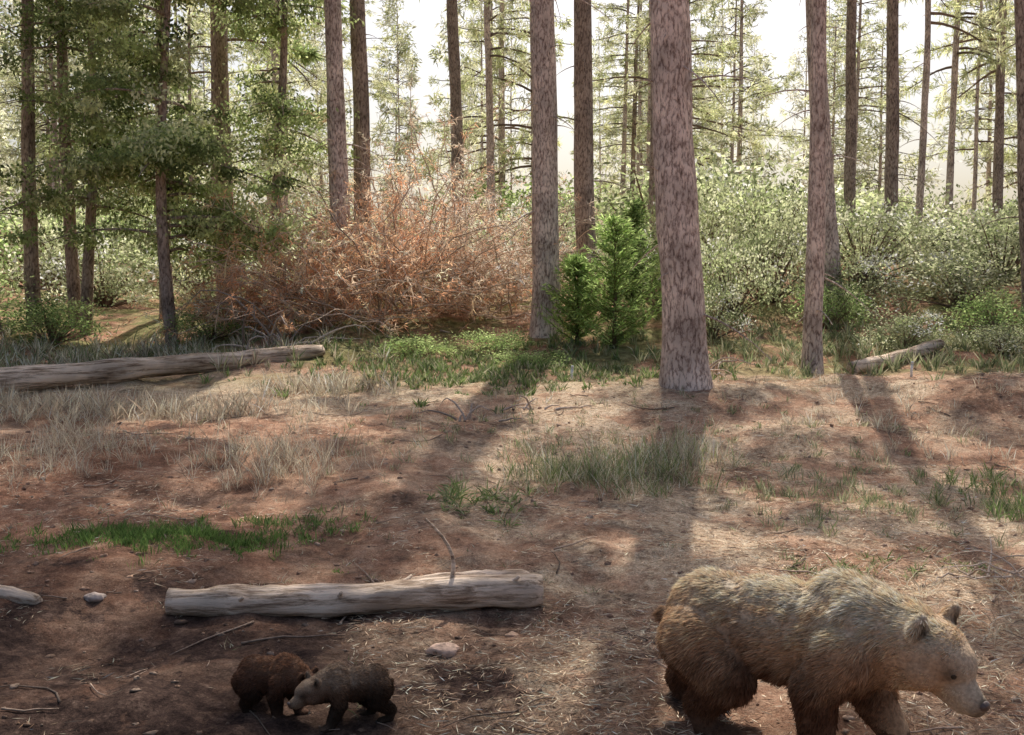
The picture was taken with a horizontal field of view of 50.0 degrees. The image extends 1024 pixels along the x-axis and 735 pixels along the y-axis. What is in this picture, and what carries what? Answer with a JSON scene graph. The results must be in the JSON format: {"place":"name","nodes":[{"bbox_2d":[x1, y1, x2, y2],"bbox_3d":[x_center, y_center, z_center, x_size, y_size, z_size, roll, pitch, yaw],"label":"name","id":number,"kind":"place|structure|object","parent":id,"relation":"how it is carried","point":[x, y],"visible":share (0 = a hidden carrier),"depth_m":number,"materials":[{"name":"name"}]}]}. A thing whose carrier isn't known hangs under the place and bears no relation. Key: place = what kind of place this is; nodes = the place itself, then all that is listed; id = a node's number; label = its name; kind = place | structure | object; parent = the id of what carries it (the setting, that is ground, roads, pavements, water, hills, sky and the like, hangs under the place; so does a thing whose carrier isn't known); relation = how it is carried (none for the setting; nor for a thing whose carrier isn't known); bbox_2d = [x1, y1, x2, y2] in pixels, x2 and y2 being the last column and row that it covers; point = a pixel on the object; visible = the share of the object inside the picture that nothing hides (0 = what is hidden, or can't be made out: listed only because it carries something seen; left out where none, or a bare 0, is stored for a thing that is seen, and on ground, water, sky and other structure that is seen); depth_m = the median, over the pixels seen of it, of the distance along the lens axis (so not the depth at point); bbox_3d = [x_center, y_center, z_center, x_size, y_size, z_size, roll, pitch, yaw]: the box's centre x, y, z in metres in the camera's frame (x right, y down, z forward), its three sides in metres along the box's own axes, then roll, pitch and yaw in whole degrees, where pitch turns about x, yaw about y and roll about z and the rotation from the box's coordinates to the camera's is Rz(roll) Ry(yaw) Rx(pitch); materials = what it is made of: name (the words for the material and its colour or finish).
{"place":"outdoors","nodes":[
{"label":"outdoors","id":0,"kind":"place"},
{"bbox_2d":[0,0,1017,232],"label":"sky","id":1,"kind":"structure","parent":0,"point":[780,29],"materials":[{"name":"white"}]},
{"bbox_2d":[0,231,1023,734],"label":"ground","id":2,"kind":"structure","parent":0,"point":[190,705],"depth_m":8.87,"materials":[{"name":"soil"}]},
{"bbox_2d":[0,0,55,327],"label":"pine tree","id":3,"kind":"object","parent":2,"relation":"on","point":[31,264],"visible":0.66,"depth_m":21.68,"materials":[{"name":"brown plant"}]},
{"bbox_2d":[18,0,81,327],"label":"pine tree","id":4,"kind":"object","parent":2,"relation":"on","point":[73,278],"visible":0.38,"depth_m":22.27,"materials":[{"name":"brown plant"}]},
{"bbox_2d":[0,0,104,222],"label":"pine tree","id":5,"kind":"object","parent":2,"relation":"on","point":[7,82],"visible":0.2,"depth_m":52.34,"materials":[{"name":"green plant"}]},
{"bbox_2d":[0,281,126,346],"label":"shrub","id":6,"kind":"object","parent":2,"relation":"on","point":[53,320],"visible":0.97,"depth_m":20.24,"materials":[{"name":"green plant"}]},
{"bbox_2d":[0,178,147,288],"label":"shrub","id":7,"kind":"object","parent":2,"relation":"on","point":[2,243],"visible":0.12,"depth_m":34.38,"materials":[{"name":"green plant"}]},
{"bbox_2d":[0,197,154,297],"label":"shrub","id":8,"kind":"object","parent":2,"relation":"on","point":[45,253],"visible":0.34,"depth_m":29.58,"materials":[{"name":"green plant"}]},
{"bbox_2d":[0,0,202,334],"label":"oak tree","id":9,"kind":"object","parent":2,"relation":"on","point":[91,202],"visible":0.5,"depth_m":21.17,"materials":[{"name":"green plant"}]},
{"bbox_2d":[23,227,191,307],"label":"shrub","id":10,"kind":"object","parent":2,"relation":"on","point":[108,298],"visible":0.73,"depth_m":26.64,"materials":[{"name":"green plant"}]},
{"bbox_2d":[0,0,310,346],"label":"oak tree","id":11,"kind":"object","parent":2,"relation":"on","point":[164,151],"visible":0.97,"depth_m":19.86,"materials":[{"name":"green plant"}]},
{"bbox_2d":[0,345,324,392],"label":"fallen log","id":12,"kind":"object","parent":2,"relation":"on","point":[42,376],"visible":0.89,"depth_m":15.55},
{"bbox_2d":[113,0,243,228],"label":"pine tree","id":13,"kind":"object","parent":2,"relation":"on","point":[197,97],"visible":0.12,"depth_m":71.16,"materials":[{"name":"green plant"}]},
{"bbox_2d":[139,299,264,341],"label":"shrub","id":14,"kind":"object","parent":2,"relation":"on","point":[210,336],"visible":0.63,"depth_m":20.08,"materials":[{"name":"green plant"}]},
{"bbox_2d":[138,230,270,308],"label":"shrub","id":15,"kind":"object","parent":2,"relation":"on","point":[184,283],"visible":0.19,"depth_m":28.44,"materials":[{"name":"green plant"}]},
{"bbox_2d":[121,240,358,339],"bbox_3d":[-4.954,-1.326,20.623,4.457,2.114,2.626,0,4,0],"label":"dead brush pile","id":16,"kind":"object","parent":2,"relation":"on","point":[208,312],"visible":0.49,"depth_m":20.26,"materials":[{"name":"brown wood"}]},
{"bbox_2d":[186,0,349,244],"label":"pine tree","id":17,"kind":"object","parent":2,"relation":"on","point":[319,83],"visible":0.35,"depth_m":37.01,"materials":[{"name":"green plant"}]},
{"bbox_2d":[163,0,375,306],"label":"oak tree","id":18,"kind":"object","parent":2,"relation":"on","point":[278,141],"visible":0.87,"depth_m":22.91,"materials":[{"name":"green plant"}]},
{"bbox_2d":[196,0,348,305],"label":"pine tree","id":19,"kind":"object","parent":2,"relation":"on","point":[219,57],"visible":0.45,"depth_m":25.01,"materials":[{"name":"green plant"}]},
{"bbox_2d":[169,290,375,351],"bbox_3d":[-4.089,-0.783,18.676,3.532,1.077,1.708,0,4,0],"label":"dead branches heap","id":20,"kind":"object","parent":2,"relation":"on","point":[269,336],"visible":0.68,"depth_m":18.74,"materials":[{"name":"brown wood"}]},
{"bbox_2d":[229,651,320,717],"bbox_3d":[-1.193,1.629,5.638,0.560,0.352,0.265,2,4,22],"label":"bear cub","id":21,"kind":"object","parent":2,"relation":"on","point":[275,681],"visible":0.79,"depth_m":5.58,"materials":[{"name":"fur"}]},
{"bbox_2d":[228,0,352,206],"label":"pine tree","id":22,"kind":"object","parent":2,"relation":"on","point":[308,73],"visible":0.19,"depth_m":58.68,"materials":[{"name":"green plant"}]},
{"bbox_2d":[138,171,478,344],"bbox_3d":[-3.955,-1.760,19.994,6.199,3.872,4.972,2,5,31],"label":"dead brush pile","id":23,"kind":"object","parent":2,"relation":"on","point":[329,295],"visible":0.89,"depth_m":19.86,"materials":[{"name":"plant"}]},
{"bbox_2d":[287,661,397,732],"bbox_3d":[-0.855,1.645,5.532,0.570,0.339,0.257,-2,4,-25],"label":"bear cub","id":24,"kind":"object","parent":2,"relation":"on","point":[338,686],"visible":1,"depth_m":5.48,"materials":[{"name":"fur"}]},
{"bbox_2d":[310,0,390,311],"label":"pine tree","id":25,"kind":"object","parent":2,"relation":"on","point":[337,144],"visible":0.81,"depth_m":21.57,"materials":[{"name":"brown plant"}]},
{"bbox_2d":[165,518,543,617],"bbox_3d":[-1.011,1.309,7.153,2.431,0.650,0.280,0,4,-5],"label":"fallen log","id":26,"kind":"object","parent":2,"relation":"on","point":[452,592],"visible":0.98,"depth_m":7.10,"materials":[{"name":"wood"}]},
{"bbox_2d":[142,110,570,342],"bbox_3d":[-2.501,-2.520,21.060,6.747,5.152,6.890,3,5,39],"label":"dead brush pile","id":27,"kind":"object","parent":2,"relation":"on","point":[427,259],"visible":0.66,"depth_m":20.79,"materials":[{"name":"plant"}]},
{"bbox_2d":[309,0,406,111],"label":"pine tree","id":28,"kind":"object","parent":2,"relation":"on","point":[375,84],"visible":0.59,"depth_m":58.11,"materials":[{"name":"green plant"}]},
{"bbox_2d":[349,0,374,266],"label":"pine tree","id":29,"kind":"object","parent":2,"relation":"on","point":[358,54],"visible":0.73,"depth_m":24.01,"materials":[{"name":"brown plant"}]},
{"bbox_2d":[351,4,442,189],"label":"pine tree","id":30,"kind":"object","parent":2,"relation":"on","point":[382,124],"visible":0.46,"depth_m":90.78,"materials":[{"name":"green plant"}]},
{"bbox_2d":[370,0,438,229],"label":"pine tree","id":31,"kind":"object","parent":2,"relation":"on","point":[405,45],"visible":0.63,"depth_m":80.91,"materials":[{"name":"green plant"}]},
{"bbox_2d":[346,331,467,358],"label":"shrub","id":32,"kind":"object","parent":2,"relation":"on","point":[421,342],"visible":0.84,"depth_m":18.23,"materials":[{"name":"green plant"}]},
{"bbox_2d":[203,61,614,308],"bbox_3d":[-2.032,-3.615,24.320,9.542,6.214,9.179,0,4,0],"label":"dead brush pile","id":33,"kind":"object","parent":2,"relation":"on","point":[473,212],"visible":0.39,"depth_m":23.91,"materials":[{"name":"plant"}]},
{"bbox_2d":[419,0,483,247],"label":"pine tree","id":34,"kind":"object","parent":2,"relation":"on","point":[452,31],"visible":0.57,"depth_m":33.34,"materials":[{"name":"brown plant"}]},
{"bbox_2d":[408,0,497,198],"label":"pine tree","id":35,"kind":"object","parent":2,"relation":"on","point":[434,99],"visible":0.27,"depth_m":91.50,"materials":[{"name":"green plant"}]},
{"bbox_2d":[422,0,530,176],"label":"pine tree","id":36,"kind":"object","parent":2,"relation":"on","point":[447,80],"visible":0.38,"depth_m":64.34,"materials":[{"name":"green plant"}]},
{"bbox_2d":[327,133,626,323],"bbox_3d":[-0.934,-2.642,22.358,6.766,4.142,5.314,1,4,12],"label":"dead brush pile","id":37,"kind":"object","parent":2,"relation":"on","point":[476,271],"visible":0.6,"depth_m":22.04,"materials":[{"name":"plant"}]},
{"bbox_2d":[449,0,512,228],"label":"pine tree","id":38,"kind":"object","parent":2,"relation":"on","point":[474,67],"visible":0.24,"depth_m":84.95,"materials":[{"name":"green plant"}]},
{"bbox_2d":[442,324,536,356],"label":"shrub","id":39,"kind":"object","parent":2,"relation":"on","point":[500,344],"visible":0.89,"depth_m":18.95,"materials":[{"name":"green plant"}]},
{"bbox_2d":[435,0,561,246],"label":"pine tree","id":40,"kind":"object","parent":2,"relation":"on","point":[517,154],"visible":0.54,"depth_m":49.40,"materials":[{"name":"green plant"}]},
{"bbox_2d":[477,0,530,212],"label":"pine tree","id":41,"kind":"object","parent":2,"relation":"on","point":[509,103],"visible":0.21,"depth_m":99.70,"materials":[{"name":"green plant"}]},
{"bbox_2d":[399,172,621,303],"bbox_3d":[-0.158,-2.622,25.270,5.199,3.708,5.995,-3,5,-41],"label":"dead brush pile","id":42,"kind":"object","parent":2,"relation":"on","point":[530,269],"visible":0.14,"depth_m":24.50,"materials":[{"name":"plant"}]},
{"bbox_2d":[0,367,1023,734],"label":"fallen twigs","id":43,"kind":"object","parent":2,"relation":"on","point":[482,565],"visible":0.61,"depth_m":7.65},
{"bbox_2d":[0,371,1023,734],"bbox_3d":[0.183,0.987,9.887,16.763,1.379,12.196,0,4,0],"label":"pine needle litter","id":44,"kind":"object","parent":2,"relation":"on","point":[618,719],"visible":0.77,"depth_m":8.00,"materials":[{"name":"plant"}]},
{"bbox_2d":[2,371,1023,734],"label":"soil clods","id":45,"kind":"object","parent":2,"relation":"on","point":[610,643],"visible":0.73,"depth_m":7.89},
{"bbox_2d":[418,161,609,251],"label":"shrub","id":46,"kind":"object","parent":2,"relation":"on","point":[508,196],"visible":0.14,"depth_m":46.89,"materials":[{"name":"green plant"}]},
{"bbox_2d":[478,0,566,256],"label":"pine tree","id":47,"kind":"object","parent":2,"relation":"on","point":[488,34],"visible":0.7,"depth_m":42.15,"materials":[{"name":"green plant"}]},
{"bbox_2d":[435,0,612,192],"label":"pine tree","id":48,"kind":"object","parent":2,"relation":"on","point":[512,142],"visible":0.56,"depth_m":48.00,"materials":[{"name":"green plant"}]},
{"bbox_2d":[499,0,611,337],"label":"pine tree","id":49,"kind":"object","parent":2,"relation":"on","point":[545,222],"visible":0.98,"depth_m":20.32,"materials":[{"name":"brown plant"}]},
{"bbox_2d":[534,249,608,342],"bbox_3d":[1.096,-1.254,19.373,1.579,1.671,1.316,4,6,44],"label":"conifer sapling","id":50,"kind":"object","parent":2,"relation":"on","point":[570,301],"visible":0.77,"depth_m":19.24,"materials":[{"name":"green plant"}]},
{"bbox_2d":[564,13,629,203],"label":"pine tree","id":51,"kind":"object","parent":2,"relation":"on","point":[600,168],"visible":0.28,"depth_m":108.82,"materials":[{"name":"green plant"}]},
{"bbox_2d":[556,0,638,296],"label":"pine tree","id":52,"kind":"object","parent":2,"relation":"on","point":[584,180],"visible":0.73,"depth_m":25.00,"materials":[{"name":"brown plant"}]},
{"bbox_2d":[570,0,648,199],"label":"pine tree","id":53,"kind":"object","parent":2,"relation":"on","point":[634,113],"visible":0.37,"depth_m":58.71,"materials":[{"name":"green plant"}]},
{"bbox_2d":[571,0,648,209],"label":"pine tree","id":54,"kind":"object","parent":2,"relation":"on","point":[625,120],"visible":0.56,"depth_m":57.36,"materials":[{"name":"green plant"}]},
{"bbox_2d":[564,211,661,347],"bbox_3d":[1.784,-1.490,18.866,1.855,2.425,1.782,0,4,0],"label":"conifer sapling","id":55,"kind":"object","parent":2,"relation":"on","point":[614,270],"visible":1,"depth_m":18.67,"materials":[{"name":"green plant"}]},
{"bbox_2d":[595,197,661,327],"bbox_3d":[2.152,-1.898,20.055,1.541,2.469,1.584,0,4,0],"label":"conifer sapling","id":56,"kind":"object","parent":2,"relation":"on","point":[634,212],"visible":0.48,"depth_m":19.99,"materials":[{"name":"green plant"}]},
{"bbox_2d":[570,0,733,224],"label":"pine tree","id":57,"kind":"object","parent":2,"relation":"on","point":[647,38],"visible":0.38,"depth_m":52.45,"materials":[{"name":"green plant"}]},
{"bbox_2d":[522,135,790,273],"bbox_3d":[4.198,-4.636,32.849,8.077,4.230,8.102,-3,5,-36],"label":"shrub","id":58,"kind":"object","parent":2,"relation":"on","point":[619,201],"visible":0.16,"depth_m":32.02,"materials":[{"name":"green plant"}]},
{"bbox_2d":[601,0,781,155],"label":"pine tree","id":59,"kind":"object","parent":2,"relation":"on","point":[730,46],"visible":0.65,"depth_m":47.49,"materials":[{"name":"green plant"}]},
{"bbox_2d":[628,0,770,390],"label":"pine tree","id":60,"kind":"object","parent":2,"relation":"on","point":[684,364],"visible":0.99,"depth_m":13.69,"materials":[{"name":"brown plant"}]},
{"bbox_2d":[644,153,762,275],"bbox_3d":[4.536,-3.700,26.738,3.414,3.362,4.138,3,5,39],"label":"shrub","id":61,"kind":"object","parent":2,"relation":"on","point":[715,203],"visible":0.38,"depth_m":26.36,"materials":[{"name":"green plant"}]},
{"bbox_2d":[598,143,846,270],"bbox_3d":[6.264,-4.548,32.990,8.477,4.440,8.504,3,5,41],"label":"shrub","id":62,"kind":"object","parent":2,"relation":"on","point":[763,164],"visible":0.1,"depth_m":32.19,"materials":[{"name":"green plant"}]},
{"bbox_2d":[703,266,757,338],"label":"shrub","id":63,"kind":"object","parent":2,"relation":"on","point":[721,305],"visible":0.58,"depth_m":19.44,"materials":[{"name":"green plant"}]},
{"bbox_2d":[693,0,770,204],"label":"pine tree","id":64,"kind":"object","parent":2,"relation":"on","point":[721,23],"visible":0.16,"depth_m":98.77,"materials":[{"name":"green plant"}]},
{"bbox_2d":[692,0,789,196],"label":"pine tree","id":65,"kind":"object","parent":2,"relation":"on","point":[761,106],"visible":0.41,"depth_m":77.99,"materials":[{"name":"green plant"}]},
{"bbox_2d":[692,0,805,193],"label":"pine tree","id":66,"kind":"object","parent":2,"relation":"on","point":[740,118],"visible":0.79,"depth_m":58.01,"materials":[{"name":"green plant"}]},
{"bbox_2d":[701,214,804,320],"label":"shrub","id":67,"kind":"object","parent":2,"relation":"on","point":[732,260],"visible":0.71,"depth_m":20.67,"materials":[{"name":"green plant"}]},
{"bbox_2d":[699,167,842,277],"bbox_3d":[5.942,-3.504,25.764,3.640,2.860,3.927,3,5,34],"label":"shrub","id":68,"kind":"object","parent":2,"relation":"on","point":[764,206],"visible":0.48,"depth_m":25.39,"materials":[{"name":"green plant"}]},
{"bbox_2d":[703,186,850,307],"bbox_3d":[5.380,-2.415,22.394,3.547,2.485,2.927,-1,4,-10],"label":"shrub","id":69,"kind":"object","parent":2,"relation":"on","point":[794,245],"visible":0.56,"depth_m":22.20,"materials":[{"name":"green plant"}]},
{"bbox_2d":[772,30,834,197],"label":"pine tree","id":70,"kind":"object","parent":2,"relation":"on","point":[792,57],"visible":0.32,"depth_m":103.92,"materials":[{"name":"green plant"}]},
{"bbox_2d":[757,0,874,373],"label":"pine tree","id":71,"kind":"object","parent":2,"relation":"on","point":[812,340],"visible":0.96,"depth_m":17.06,"materials":[{"name":"brown plant"}]},
{"bbox_2d":[649,565,990,734],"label":"bear","id":72,"kind":"object","parent":2,"relation":"on","point":[824,645],"visible":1,"depth_m":5.06},
{"bbox_2d":[774,0,874,313],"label":"pine tree","id":73,"kind":"object","parent":2,"relation":"on","point":[832,250],"visible":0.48,"depth_m":21.44,"materials":[{"name":"brown plant"}]},
{"bbox_2d":[713,164,936,261],"bbox_3d":[9.585,-4.966,36.397,8.005,4.532,7.419,-1,4,-17],"label":"shrub","id":74,"kind":"object","parent":2,"relation":"on","point":[841,190],"visible":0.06,"depth_m":35.61,"materials":[{"name":"green plant"}]},
{"bbox_2d":[770,270,884,333],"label":"shrub","id":75,"kind":"object","parent":2,"relation":"on","point":[839,309],"visible":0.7,"depth_m":20.04,"materials":[{"name":"green plant"}]},
{"bbox_2d":[783,12,874,198],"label":"pine tree","id":76,"kind":"object","parent":2,"relation":"on","point":[834,107],"visible":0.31,"depth_m":83.02,"materials":[{"name":"green plant"}]},
{"bbox_2d":[788,0,875,196],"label":"pine tree","id":77,"kind":"object","parent":2,"relation":"on","point":[829,85],"visible":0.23,"depth_m":92.79,"materials":[{"name":"green plant"}]},
{"bbox_2d":[785,248,921,319],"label":"shrub","id":78,"kind":"object","parent":2,"relation":"on","point":[880,280],"visible":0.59,"depth_m":21.23,"materials":[{"name":"green plant"}]},
{"bbox_2d":[830,0,884,196],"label":"pine tree","id":79,"kind":"object","parent":2,"relation":"on","point":[840,166],"visible":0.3,"depth_m":94.08,"materials":[{"name":"green plant"}]},
{"bbox_2d":[780,190,950,264],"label":"shrub","id":80,"kind":"object","parent":2,"relation":"on","point":[891,218],"visible":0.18,"depth_m":26.42,"materials":[{"name":"green plant"}]},
{"bbox_2d":[783,193,950,285],"bbox_3d":[7.570,-2.808,23.357,3.436,2.258,3.185,-1,4,-9],"label":"shrub","id":81,"kind":"object","parent":2,"relation":"on","point":[866,222],"visible":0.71,"depth_m":23.03,"materials":[{"name":"green plant"}]},
{"bbox_2d":[802,0,940,170],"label":"pine tree","id":82,"kind":"object","parent":2,"relation":"on","point":[859,44],"visible":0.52,"depth_m":63.07,"materials":[{"name":"green plant"}]},
{"bbox_2d":[834,0,922,241],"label":"pine tree","id":83,"kind":"object","parent":2,"relation":"on","point":[849,177],"visible":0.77,"depth_m":31.45,"materials":[{"name":"brown plant"}]},
{"bbox_2d":[836,16,944,205],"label":"pine tree","id":84,"kind":"object","parent":2,"relation":"on","point":[879,126],"visible":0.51,"depth_m":85.04,"materials":[{"name":"green plant"}]},
{"bbox_2d":[846,339,944,374],"bbox_3d":[6.172,-0.183,17.535,2.742,0.481,0.242,-4,5,-41],"label":"fallen log","id":85,"kind":"object","parent":2,"relation":"on","point":[861,364],"visible":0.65,"depth_m":17.28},
{"bbox_2d":[843,306,960,351],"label":"shrub","id":86,"kind":"object","parent":2,"relation":"on","point":[904,329],"visible":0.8,"depth_m":18.50,"materials":[{"name":"green plant"}]},
{"bbox_2d":[866,0,942,262],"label":"pine tree","id":87,"kind":"object","parent":2,"relation":"on","point":[891,174],"visible":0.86,"depth_m":27.49,"materials":[{"name":"brown plant"}]},
{"bbox_2d":[837,172,1007,265],"bbox_3d":[13.836,-5.020,38.862,6.866,3.799,8.320,-1,4,-12],"label":"shrub","id":88,"kind":"object","parent":2,"relation":"on","point":[927,211],"visible":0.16,"depth_m":38.15,"materials":[{"name":"green plant"}]},
{"bbox_2d":[872,242,1020,308],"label":"shrub","id":89,"kind":"object","parent":2,"relation":"on","point":[953,293],"visible":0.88,"depth_m":21.18,"materials":[{"name":"green plant"}]},
{"bbox_2d":[877,0,1015,264],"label":"pine tree","id":90,"kind":"object","parent":2,"relation":"on","point":[925,81],"visible":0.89,"depth_m":35.40,"materials":[{"name":"green plant"}]},
{"bbox_2d":[880,0,1015,244],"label":"pine tree","id":91,"kind":"object","parent":2,"relation":"on","point":[956,53],"visible":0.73,"depth_m":39.32,"materials":[{"name":"green plant"}]},
{"bbox_2d":[875,207,1020,277],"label":"shrub","id":92,"kind":"object","parent":2,"relation":"on","point":[943,228],"visible":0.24,"depth_m":27.02,"materials":[{"name":"green plant"}]},
{"bbox_2d":[902,1,1016,218],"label":"pine tree","id":93,"kind":"object","parent":2,"relation":"on","point":[976,141],"visible":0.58,"depth_m":46.65,"materials":[{"name":"green plant"}]},
{"bbox_2d":[911,0,1015,251],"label":"pine tree","id":94,"kind":"object","parent":2,"relation":"on","point":[998,170],"visible":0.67,"depth_m":39.51,"materials":[{"name":"green plant"}]},
{"bbox_2d":[909,195,1020,285],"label":"shrub","id":95,"kind":"object","parent":2,"relation":"on","point":[990,231],"visible":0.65,"depth_m":22.85,"materials":[{"name":"green plant"}]},
{"bbox_2d":[926,0,1016,209],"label":"pine tree","id":96,"kind":"object","parent":2,"relation":"on","point":[988,158],"visible":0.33,"depth_m":72.40,"materials":[{"name":"green plant"}]},
{"bbox_2d":[919,276,1023,339],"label":"shrub","id":97,"kind":"object","parent":2,"relation":"on","point":[984,303],"visible":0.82,"depth_m":19.39,"materials":[{"name":"green plant"}]},
{"bbox_2d":[955,28,1016,218],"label":"pine tree","id":98,"kind":"object","parent":2,"relation":"on","point":[1009,156],"visible":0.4,"depth_m":51.06,"materials":[{"name":"green plant"}]},
{"bbox_2d":[948,315,1023,358],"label":"shrub","id":99,"kind":"object","parent":2,"relation":"on","point":[990,334],"visible":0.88,"depth_m":18.22,"materials":[{"name":"green plant"}]},
{"bbox_2d":[978,0,1023,324],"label":"pine tree","id":100,"kind":"object","parent":2,"relation":"on","point":[1019,23],"visible":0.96,"depth_m":19.68,"materials":[{"name":"brown plant"}]},
{"bbox_2d":[0,292,1023,581],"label":"green grass","id":101,"kind":"structure","parent":0,"point":[140,536],"depth_m":15.93,"materials":[{"name":"plant"}]},
{"bbox_2d":[0,360,1023,713],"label":"dry grass","id":102,"kind":"structure","parent":0,"point":[598,468],"depth_m":10.99,"materials":[{"name":"plant"}]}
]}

